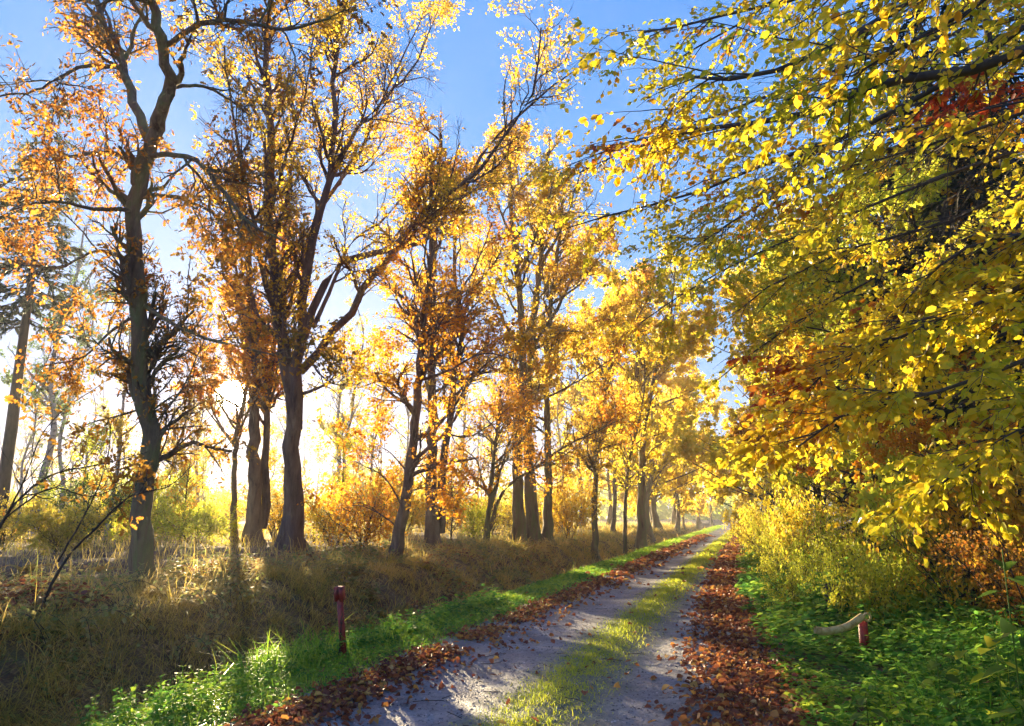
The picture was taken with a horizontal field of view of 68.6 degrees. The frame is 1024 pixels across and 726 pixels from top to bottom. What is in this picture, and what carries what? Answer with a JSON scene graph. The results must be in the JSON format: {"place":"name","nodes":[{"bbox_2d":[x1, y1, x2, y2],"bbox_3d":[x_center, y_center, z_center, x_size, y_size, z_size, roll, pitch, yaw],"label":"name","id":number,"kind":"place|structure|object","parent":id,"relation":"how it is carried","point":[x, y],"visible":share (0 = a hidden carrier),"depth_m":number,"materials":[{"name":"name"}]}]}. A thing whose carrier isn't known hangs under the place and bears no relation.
{"place":"outdoors","nodes":[
{"label":"outdoors","id":0,"kind":"place"},
{"bbox_2d":[0,518,1022,725],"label":"ground","id":1,"kind":"structure","parent":0,"point":[21,653],"depth_m":10.91,"materials":[{"name":"plant"}]},
{"bbox_2d":[0,486,72,549],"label":"bush","id":2,"kind":"object","parent":1,"relation":"on","point":[8,521],"visible":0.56,"depth_m":21.71,"materials":[{"name":"orange plant"}]},
{"bbox_2d":[0,90,97,540],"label":"conifer tree","id":3,"kind":"object","parent":1,"relation":"on","point":[30,306],"visible":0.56,"depth_m":27.68,"materials":[{"name":"orange plant"}]},
{"bbox_2d":[0,312,101,524],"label":"birch tree","id":4,"kind":"object","parent":1,"relation":"on","point":[9,378],"visible":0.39,"depth_m":40.97,"materials":[{"name":"orange plant"}]},
{"bbox_2d":[9,492,113,555],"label":"bush","id":5,"kind":"object","parent":1,"relation":"on","point":[62,533],"visible":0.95,"depth_m":17.82,"materials":[{"name":"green plant"}]},
{"bbox_2d":[1,218,125,538],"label":"birch tree","id":6,"kind":"object","parent":1,"relation":"on","point":[43,387],"visible":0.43,"depth_m":34.97,"materials":[{"name":"orange plant"}]},
{"bbox_2d":[0,269,129,530],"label":"birch tree","id":7,"kind":"object","parent":1,"relation":"on","point":[65,414],"visible":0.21,"depth_m":39.46,"materials":[{"name":"orange plant"}]},
{"bbox_2d":[0,371,149,551],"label":"sapling","id":8,"kind":"object","parent":1,"relation":"on","point":[9,399],"visible":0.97,"depth_m":7.79,"materials":[{"name":"orange plant"}]},
{"bbox_2d":[29,413,126,535],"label":"sapling","id":9,"kind":"object","parent":1,"relation":"on","point":[96,445],"visible":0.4,"depth_m":26.21,"materials":[{"name":"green plant"}]},
{"bbox_2d":[28,454,132,545],"bbox_3d":[-13.538,4.512,24.268,3.124,3.137,3.176,-4,-12,17],"label":"bush","id":10,"kind":"object","parent":1,"relation":"on","point":[71,488],"visible":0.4,"depth_m":23.89,"materials":[{"name":"green plant"}]},
{"bbox_2d":[76,599,155,647],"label":"bramble","id":11,"kind":"object","parent":1,"relation":"on","point":[104,607],"visible":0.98,"depth_m":8.68,"materials":[{"name":"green plant"}]},
{"bbox_2d":[98,314,138,539],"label":"birch tree","id":12,"kind":"object","parent":1,"relation":"on","point":[121,424],"visible":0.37,"depth_m":30.62,"materials":[{"name":"yellow plant"}]},
{"bbox_2d":[36,391,208,618],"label":"sapling","id":13,"kind":"object","parent":1,"relation":"on","point":[148,472],"visible":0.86,"depth_m":8.92,"materials":[{"name":"orange plant"}]},
{"bbox_2d":[85,576,174,621],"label":"bramble","id":14,"kind":"object","parent":1,"relation":"on","point":[101,590],"visible":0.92,"depth_m":9.58,"materials":[{"name":"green plant"}]},
{"bbox_2d":[101,456,201,540],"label":"bush","id":15,"kind":"object","parent":1,"relation":"on","point":[157,494],"visible":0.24,"depth_m":29.68,"materials":[{"name":"yellow plant"}]},
{"bbox_2d":[157,415,234,542],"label":"sapling","id":16,"kind":"object","parent":1,"relation":"on","point":[190,491],"visible":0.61,"depth_m":27.27,"materials":[{"name":"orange plant"}]},
{"bbox_2d":[151,494,241,545],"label":"bush","id":17,"kind":"object","parent":1,"relation":"on","point":[200,518],"visible":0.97,"depth_m":23.70,"materials":[{"name":"yellow plant"}]},
{"bbox_2d":[0,0,398,584],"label":"oak tree","id":18,"kind":"object","parent":1,"relation":"on","point":[145,356],"visible":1,"depth_m":11.50,"materials":[{"name":"orange plant"}]},
{"bbox_2d":[169,631,250,679],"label":"bramble","id":19,"kind":"object","parent":1,"relation":"on","point":[204,639],"visible":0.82,"depth_m":9.29,"materials":[{"name":"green plant"}]},
{"bbox_2d":[167,238,278,542],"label":"beech tree","id":20,"kind":"object","parent":1,"relation":"on","point":[239,428],"visible":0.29,"depth_m":26.91,"materials":[{"name":"orange plant"}]},
{"bbox_2d":[174,127,314,545],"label":"beech tree","id":21,"kind":"object","parent":1,"relation":"on","point":[257,511],"visible":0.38,"depth_m":24.83,"materials":[{"name":"brown plant"}]},
{"bbox_2d":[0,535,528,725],"bbox_3d":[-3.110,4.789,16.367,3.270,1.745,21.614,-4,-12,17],"label":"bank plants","id":22,"kind":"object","parent":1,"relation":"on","point":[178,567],"visible":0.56,"depth_m":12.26,"materials":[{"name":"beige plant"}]},
{"bbox_2d":[220,420,315,536],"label":"sapling","id":23,"kind":"object","parent":1,"relation":"on","point":[270,464],"visible":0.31,"depth_m":29.82,"materials":[{"name":"yellow plant"}]},
{"bbox_2d":[226,470,325,541],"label":"bush","id":24,"kind":"object","parent":1,"relation":"on","point":[276,515],"visible":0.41,"depth_m":27.70,"materials":[{"name":"yellow plant"}]},
{"bbox_2d":[195,617,365,688],"bbox_3d":[-2.607,3.377,7.897,2.152,1.459,2.073,-4,-12,17],"label":"grass clump","id":25,"kind":"object","parent":1,"relation":"on","point":[266,651],"visible":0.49,"depth_m":7.81,"materials":[{"name":"green plant"}]},
{"bbox_2d":[68,583,513,725],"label":"verge plants","id":26,"kind":"object","parent":1,"relation":"on","point":[442,611],"visible":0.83,"depth_m":7.09,"materials":[{"name":"green plant"}]},
{"bbox_2d":[0,531,632,724],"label":"bank herbs","id":27,"kind":"object","parent":1,"relation":"on","point":[291,559],"visible":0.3,"depth_m":15.52,"materials":[{"name":"beige plant"}]},
{"bbox_2d":[279,420,391,544],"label":"sapling","id":28,"kind":"object","parent":1,"relation":"on","point":[338,450],"visible":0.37,"depth_m":25.31,"materials":[{"name":"yellow plant"}]},
{"bbox_2d":[304,491,375,545],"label":"bush","id":29,"kind":"object","parent":1,"relation":"on","point":[322,528],"visible":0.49,"depth_m":23.41,"materials":[{"name":"orange plant"}]},
{"bbox_2d":[333,586,346,658],"bbox_3d":[-1.886,2.925,8.297,0.096,0.895,0.259,-4,-12,17],"label":"barrier post","id":30,"kind":"object","parent":1,"relation":"on","point":[339,595],"visible":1,"depth_m":8.27,"materials":[{"name":"red paint"}]},
{"bbox_2d":[0,518,681,595],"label":"field grass","id":31,"kind":"structure","parent":1,"relation":"on","point":[112,544],"depth_m":19.71,"materials":[{"name":"plant"}]},
{"bbox_2d":[313,328,371,527],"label":"birch tree","id":32,"kind":"object","parent":1,"relation":"on","point":[323,423],"visible":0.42,"depth_m":44.83,"materials":[{"name":"yellow plant"}]},
{"bbox_2d":[317,295,386,526],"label":"birch tree","id":33,"kind":"object","parent":1,"relation":"on","point":[352,402],"visible":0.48,"depth_m":41.51,"materials":[{"name":"orange plant"}]},
{"bbox_2d":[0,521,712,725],"bbox_3d":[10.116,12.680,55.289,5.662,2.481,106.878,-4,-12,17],"label":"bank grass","id":34,"kind":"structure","parent":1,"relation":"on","point":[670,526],"depth_m":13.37,"materials":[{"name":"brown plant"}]},
{"bbox_2d":[297,459,416,552],"bbox_3d":[-4.096,3.921,20.532,4.378,2.504,2.832,-10,-15,40],"label":"bush","id":35,"kind":"object","parent":1,"relation":"on","point":[373,516],"visible":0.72,"depth_m":19.73,"materials":[{"name":"orange plant"}]},
{"bbox_2d":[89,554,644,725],"bbox_3d":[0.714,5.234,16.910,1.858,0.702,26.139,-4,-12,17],"label":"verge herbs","id":36,"kind":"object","parent":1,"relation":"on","point":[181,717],"visible":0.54,"depth_m":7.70,"materials":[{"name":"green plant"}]},
{"bbox_2d":[331,404,424,535],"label":"sapling","id":37,"kind":"object","parent":1,"relation":"on","point":[380,453],"visible":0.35,"depth_m":29.32,"materials":[{"name":"orange plant"}]},
{"bbox_2d":[160,0,600,551],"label":"oak tree","id":38,"kind":"object","parent":1,"relation":"on","point":[277,290],"visible":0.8,"depth_m":20.31,"materials":[{"name":"brown plant"}]},
{"bbox_2d":[362,459,448,539],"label":"bush","id":39,"kind":"object","parent":1,"relation":"on","point":[417,510],"visible":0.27,"depth_m":29.68,"materials":[{"name":"orange plant"}]},
{"bbox_2d":[86,525,726,725],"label":"verge grass","id":40,"kind":"structure","parent":1,"relation":"on","point":[646,550],"depth_m":8.12,"materials":[{"name":"green plant"}]},
{"bbox_2d":[303,123,542,562],"bbox_3d":[-1.957,-0.260,18.855,5.527,10.727,4.745,0,-11,1],"label":"beech tree","id":41,"kind":"object","parent":1,"relation":"on","point":[424,314],"visible":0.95,"depth_m":18.32,"materials":[{"name":"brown plant"}]},
{"bbox_2d":[9,453,850,520],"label":"distant wood","id":42,"kind":"object","parent":1,"relation":"on","point":[664,511],"visible":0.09,"depth_m":188.57,"materials":[{"name":"yellow plant"}]},
{"bbox_2d":[378,100,557,550],"bbox_3d":[-1.563,-0.965,23.444,5.542,13.539,4.591,5,-13,-25],"label":"oak tree","id":43,"kind":"object","parent":1,"relation":"on","point":[435,527],"visible":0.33,"depth_m":23.18,"materials":[{"name":"brown plant"}]},
{"bbox_2d":[449,491,505,539],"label":"bush","id":44,"kind":"object","parent":1,"relation":"on","point":[472,521],"visible":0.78,"depth_m":26.82,"materials":[{"name":"yellow plant"}]},
{"bbox_2d":[446,421,511,536],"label":"sapling","id":45,"kind":"object","parent":1,"relation":"on","point":[502,481],"visible":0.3,"depth_m":33.20,"materials":[{"name":"yellow plant"}]},
{"bbox_2d":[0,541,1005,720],"bbox_3d":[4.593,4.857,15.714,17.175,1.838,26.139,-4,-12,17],"label":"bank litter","id":46,"kind":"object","parent":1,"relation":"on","point":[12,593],"visible":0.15,"depth_m":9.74,"materials":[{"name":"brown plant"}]},
{"bbox_2d":[450,115,571,545],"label":"oak tree","id":47,"kind":"object","parent":1,"relation":"on","point":[518,512],"visible":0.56,"depth_m":28.80,"materials":[{"name":"yellow plant"}]},
{"bbox_2d":[215,534,865,725],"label":"leaf litter","id":48,"kind":"object","parent":1,"relation":"on","point":[724,573],"visible":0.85,"depth_m":7.87,"materials":[{"name":"brown plant"}]},
{"bbox_2d":[439,345,644,541],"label":"beech tree","id":49,"kind":"object","parent":1,"relation":"on","point":[514,400],"visible":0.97,"depth_m":26.10,"materials":[{"name":"orange plant"}]},
{"bbox_2d":[492,126,635,543],"bbox_3d":[1.963,-1.123,29.997,5.650,16.778,7.082,0,-11,2],"label":"oak tree","id":50,"kind":"object","parent":1,"relation":"on","point":[533,531],"visible":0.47,"depth_m":29.71,"materials":[{"name":"yellow plant"}]},
{"bbox_2d":[537,472,602,539],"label":"bush","id":51,"kind":"object","parent":1,"relation":"on","point":[558,513],"visible":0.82,"depth_m":33.74,"materials":[{"name":"yellow plant"}]},
{"bbox_2d":[508,343,631,527],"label":"oak tree","id":52,"kind":"object","parent":1,"relation":"on","point":[571,390],"visible":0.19,"depth_m":61.24,"materials":[{"name":"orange plant"}]},
{"bbox_2d":[522,168,621,544],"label":"oak tree","id":53,"kind":"object","parent":1,"relation":"on","point":[566,333],"visible":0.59,"depth_m":30.87,"materials":[{"name":"yellow plant"}]},
{"bbox_2d":[537,385,672,524],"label":"oak tree","id":54,"kind":"object","parent":1,"relation":"on","point":[620,497],"visible":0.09,"depth_m":76.94,"materials":[{"name":"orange plant"}]},
{"bbox_2d":[553,257,677,561],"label":"oak tree","id":55,"kind":"object","parent":1,"relation":"on","point":[596,446],"visible":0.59,"depth_m":33.69,"materials":[{"name":"yellow plant"}]},
{"bbox_2d":[535,267,706,532],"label":"oak tree","id":56,"kind":"object","parent":1,"relation":"on","point":[583,303],"visible":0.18,"depth_m":47.74,"materials":[{"name":"yellow plant"}]},
{"bbox_2d":[598,276,665,554],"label":"beech tree","id":57,"kind":"object","parent":1,"relation":"on","point":[645,354],"visible":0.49,"depth_m":34.93,"materials":[{"name":"yellow plant"}]},
{"bbox_2d":[573,366,709,531],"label":"oak tree","id":58,"kind":"object","parent":1,"relation":"on","point":[678,483],"visible":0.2,"depth_m":65.16,"materials":[{"name":"yellow plant"}]},
{"bbox_2d":[576,355,707,530],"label":"oak tree","id":59,"kind":"object","parent":1,"relation":"on","point":[655,524],"visible":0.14,"depth_m":64.85,"materials":[{"name":"yellow plant"}]},
{"bbox_2d":[590,312,710,474],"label":"oak tree","id":60,"kind":"object","parent":1,"relation":"on","point":[661,380],"visible":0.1,"depth_m":55.88,"materials":[{"name":"yellow plant"}]},
{"bbox_2d":[576,309,734,542],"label":"oak tree","id":61,"kind":"object","parent":1,"relation":"on","point":[685,403],"visible":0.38,"depth_m":53.61,"materials":[{"name":"yellow plant"}]},
{"bbox_2d":[587,242,736,550],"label":"beech tree","id":62,"kind":"object","parent":1,"relation":"on","point":[690,347],"visible":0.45,"depth_m":36.76,"materials":[{"name":"yellow plant"}]},
{"bbox_2d":[631,371,727,533],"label":"oak tree","id":63,"kind":"object","parent":1,"relation":"on","point":[719,407],"visible":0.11,"depth_m":73.30,"materials":[{"name":"yellow plant"}]},
{"bbox_2d":[655,263,822,542],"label":"beech tree","id":64,"kind":"object","parent":1,"relation":"on","point":[688,450],"visible":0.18,"depth_m":40.18,"materials":[{"name":"yellow plant"}]},
{"bbox_2d":[701,366,781,523],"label":"beech tree","id":65,"kind":"object","parent":1,"relation":"on","point":[742,382],"visible":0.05,"depth_m":54.59,"materials":[{"name":"yellow plant"}]},
{"bbox_2d":[719,494,772,547],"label":"bush","id":66,"kind":"object","parent":1,"relation":"on","point":[734,513],"visible":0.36,"depth_m":35.35,"materials":[{"name":"yellow plant"}]},
{"bbox_2d":[486,0,1023,420],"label":"beech tree","id":67,"kind":"object","parent":1,"relation":"on","point":[874,82],"visible":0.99,"depth_m":6.61,"materials":[{"name":"yellow plant"}]},
{"bbox_2d":[736,506,785,562],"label":"bush","id":68,"kind":"object","parent":1,"relation":"on","point":[745,522],"visible":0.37,"depth_m":22.20,"materials":[{"name":"yellow plant"}]},
{"bbox_2d":[690,191,851,544],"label":"beech tree","id":69,"kind":"object","parent":1,"relation":"on","point":[707,312],"visible":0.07,"depth_m":27.10,"materials":[{"name":"yellow plant"}]},
{"bbox_2d":[712,327,842,544],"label":"beech tree","id":70,"kind":"object","parent":1,"relation":"on","point":[786,485],"visible":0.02,"depth_m":25.88,"materials":[{"name":"yellow plant"}]},
{"bbox_2d":[703,307,851,532],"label":"beech tree","id":71,"kind":"object","parent":1,"relation":"on","point":[730,411],"visible":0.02,"depth_m":38.54,"materials":[{"name":"yellow plant"}]},
{"bbox_2d":[743,513,829,575],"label":"bush","id":72,"kind":"object","parent":1,"relation":"on","point":[767,542],"visible":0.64,"depth_m":17.51,"materials":[{"name":"yellow plant"}]},
{"bbox_2d":[753,553,833,613],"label":"bush","id":73,"kind":"object","parent":1,"relation":"on","point":[790,581],"visible":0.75,"depth_m":11.75,"materials":[{"name":"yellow plant"}]},
{"bbox_2d":[756,483,842,567],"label":"bush","id":74,"kind":"object","parent":1,"relation":"on","point":[776,529],"visible":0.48,"depth_m":19.62,"materials":[{"name":"yellow plant"}]},
{"bbox_2d":[763,525,841,590],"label":"bush","id":75,"kind":"object","parent":1,"relation":"on","point":[801,556],"visible":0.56,"depth_m":13.50,"materials":[{"name":"yellow plant"}]},
{"bbox_2d":[689,144,936,539],"bbox_3d":[8.240,-0.248,19.294,7.079,11.301,6.235,-2,-12,10],"label":"beech tree","id":76,"kind":"object","parent":1,"relation":"on","point":[741,279],"visible":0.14,"depth_m":19.33,"materials":[{"name":"yellow plant"}]},
{"bbox_2d":[712,199,949,515],"bbox_3d":[8.764,0.340,19.890,5.765,10.382,6.251,4,-12,-20],"label":"beech tree","id":77,"kind":"object","parent":1,"relation":"on","point":[757,470],"visible":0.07,"depth_m":20.55,"materials":[{"name":"yellow plant"}]},
{"bbox_2d":[778,491,884,578],"bbox_3d":[5.860,3.469,13.765,2.090,2.252,1.917,-6,-13,28],"label":"bush","id":78,"kind":"object","parent":1,"relation":"on","point":[841,535],"visible":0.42,"depth_m":13.91,"materials":[{"name":"yellow plant"}]},
{"bbox_2d":[798,478,879,558],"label":"bush","id":79,"kind":"object","parent":1,"relation":"on","point":[843,508],"visible":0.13,"depth_m":15.52,"materials":[{"name":"yellow plant"}]},
{"bbox_2d":[814,612,871,650],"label":"barrier gate","id":80,"kind":"structure","parent":1,"relation":"on","point":[860,620],"depth_m":8.48,"materials":[{"name":"grey metal"}]},
{"bbox_2d":[705,204,1023,567],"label":"beech tree","id":81,"kind":"object","parent":1,"relation":"on","point":[873,339],"visible":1,"depth_m":5.04,"materials":[{"name":"yellow plant"}]},
{"bbox_2d":[725,94,1022,555],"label":"beech tree","id":82,"kind":"object","parent":1,"relation":"on","point":[737,432],"visible":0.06,"depth_m":16.96,"materials":[{"name":"yellow plant"}]},
{"bbox_2d":[810,540,942,634],"bbox_3d":[5.074,3.240,10.341,1.501,1.616,1.422,9,-14,-37],"label":"bush","id":83,"kind":"object","parent":1,"relation":"on","point":[867,583],"visible":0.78,"depth_m":10.26,"materials":[{"name":"green plant"}]},
{"bbox_2d":[734,532,1023,725],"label":"green undergrowth","id":84,"kind":"object","parent":1,"relation":"on","point":[1017,721],"visible":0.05,"depth_m":7.83,"materials":[{"name":"green plant"}]},
{"bbox_2d":[751,200,1021,493],"bbox_3d":[7.528,0.324,15.755,5.125,8.738,5.556,-4,-12,17],"label":"beech tree","id":85,"kind":"object","parent":1,"relation":"on","point":[816,322],"visible":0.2,"depth_m":16.69,"materials":[{"name":"yellow plant"}]},
{"bbox_2d":[846,494,954,605],"bbox_3d":[6.085,2.935,11.364,2.213,2.195,1.869,5,-12,-21],"label":"bush","id":86,"kind":"object","parent":1,"relation":"on","point":[896,547],"visible":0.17,"depth_m":10.92,"materials":[{"name":"yellow plant"}]},
{"bbox_2d":[781,160,1021,563],"bbox_3d":[8.885,-0.155,14.108,7.587,8.880,5.895,8,-14,-33],"label":"beech tree","id":87,"kind":"object","parent":1,"relation":"on","point":[810,473],"visible":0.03,"depth_m":13.45,"materials":[{"name":"yellow plant"}]},
{"bbox_2d":[799,151,1023,508],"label":"beech tree","id":88,"kind":"object","parent":1,"relation":"on","point":[933,189],"visible":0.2,"depth_m":12.26,"materials":[{"name":"yellow plant"}]},
{"bbox_2d":[814,85,1023,450],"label":"beech tree","id":89,"kind":"object","parent":1,"relation":"on","point":[882,268],"visible":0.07,"depth_m":14.56,"materials":[{"name":"yellow plant"}]},
{"bbox_2d":[827,4,1021,553],"bbox_3d":[8.591,-1.751,14.388,5.271,12.000,5.242,-4,-12,17],"label":"conifer tree","id":90,"kind":"object","parent":1,"relation":"on","point":[900,272],"visible":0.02,"depth_m":14.52,"materials":[{"name":"green plant"}]},
{"bbox_2d":[840,425,1019,611],"bbox_3d":[6.504,2.328,11.057,3.018,3.292,2.549,-10,-15,40],"label":"bush","id":91,"kind":"object","parent":1,"relation":"on","point":[864,495],"visible":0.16,"depth_m":11.24,"materials":[{"name":"yellow plant"}]},
{"bbox_2d":[850,465,1010,620],"bbox_3d":[6.065,2.609,10.305,2.280,2.517,2.091,6,-13,-27],"label":"bush","id":92,"kind":"object","parent":1,"relation":"on","point":[952,583],"visible":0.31,"depth_m":10.01,"materials":[{"name":"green plant"}]},
{"bbox_2d":[853,228,1023,547],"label":"beech tree","id":93,"kind":"object","parent":1,"relation":"on","point":[914,439],"visible":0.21,"depth_m":11.08,"materials":[{"name":"plant"}]},
{"bbox_2d":[920,648,964,718],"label":"leafy plant","id":94,"kind":"object","parent":1,"relation":"on","point":[950,677],"visible":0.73,"depth_m":5.36,"materials":[{"name":"green plant"}]},
{"bbox_2d":[872,0,1023,554],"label":"conifer tree","id":95,"kind":"object","parent":1,"relation":"on","point":[925,213],"visible":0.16,"depth_m":12.23,"materials":[{"name":"green plant"}]},
{"bbox_2d":[893,426,1023,611],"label":"bush","id":96,"kind":"object","parent":1,"relation":"on","point":[1015,512],"visible":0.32,"depth_m":9.33,"materials":[{"name":"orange plant"}]},
{"bbox_2d":[915,500,1023,635],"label":"bush","id":97,"kind":"object","parent":1,"relation":"on","point":[994,599],"visible":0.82,"depth_m":8.48,"materials":[{"name":"orange plant"}]},
{"bbox_2d":[935,489,1023,620],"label":"bush","id":98,"kind":"object","parent":1,"relation":"on","point":[1007,541],"visible":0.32,"depth_m":8.65,"materials":[{"name":"orange plant"}]},
{"bbox_2d":[969,614,1023,725],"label":"leafy plant","id":99,"kind":"object","parent":1,"relation":"on","point":[989,643],"visible":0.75,"depth_m":4.61,"materials":[{"name":"green plant"}]},
{"bbox_2d":[976,549,1023,725],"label":"leafy plant","id":100,"kind":"object","parent":1,"relation":"on","point":[1007,628],"visible":1,"depth_m":4.07,"materials":[{"name":"green plant"}]},
{"bbox_2d":[0,0,1023,517],"label":"sky","id":101,"kind":"structure","parent":0,"point":[471,55],"materials":[{"name":"blue"}]},
{"bbox_2d":[230,521,834,725],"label":"gravel track","id":102,"kind":"structure","parent":0,"point":[620,714],"depth_m":7.69,"materials":[{"name":"grey gravel"}]},
{"bbox_2d":[443,526,735,725],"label":"track grass","id":103,"kind":"structure","parent":102,"relation":"on","point":[715,547],"depth_m":8.87,"materials":[{"name":"green plant"}]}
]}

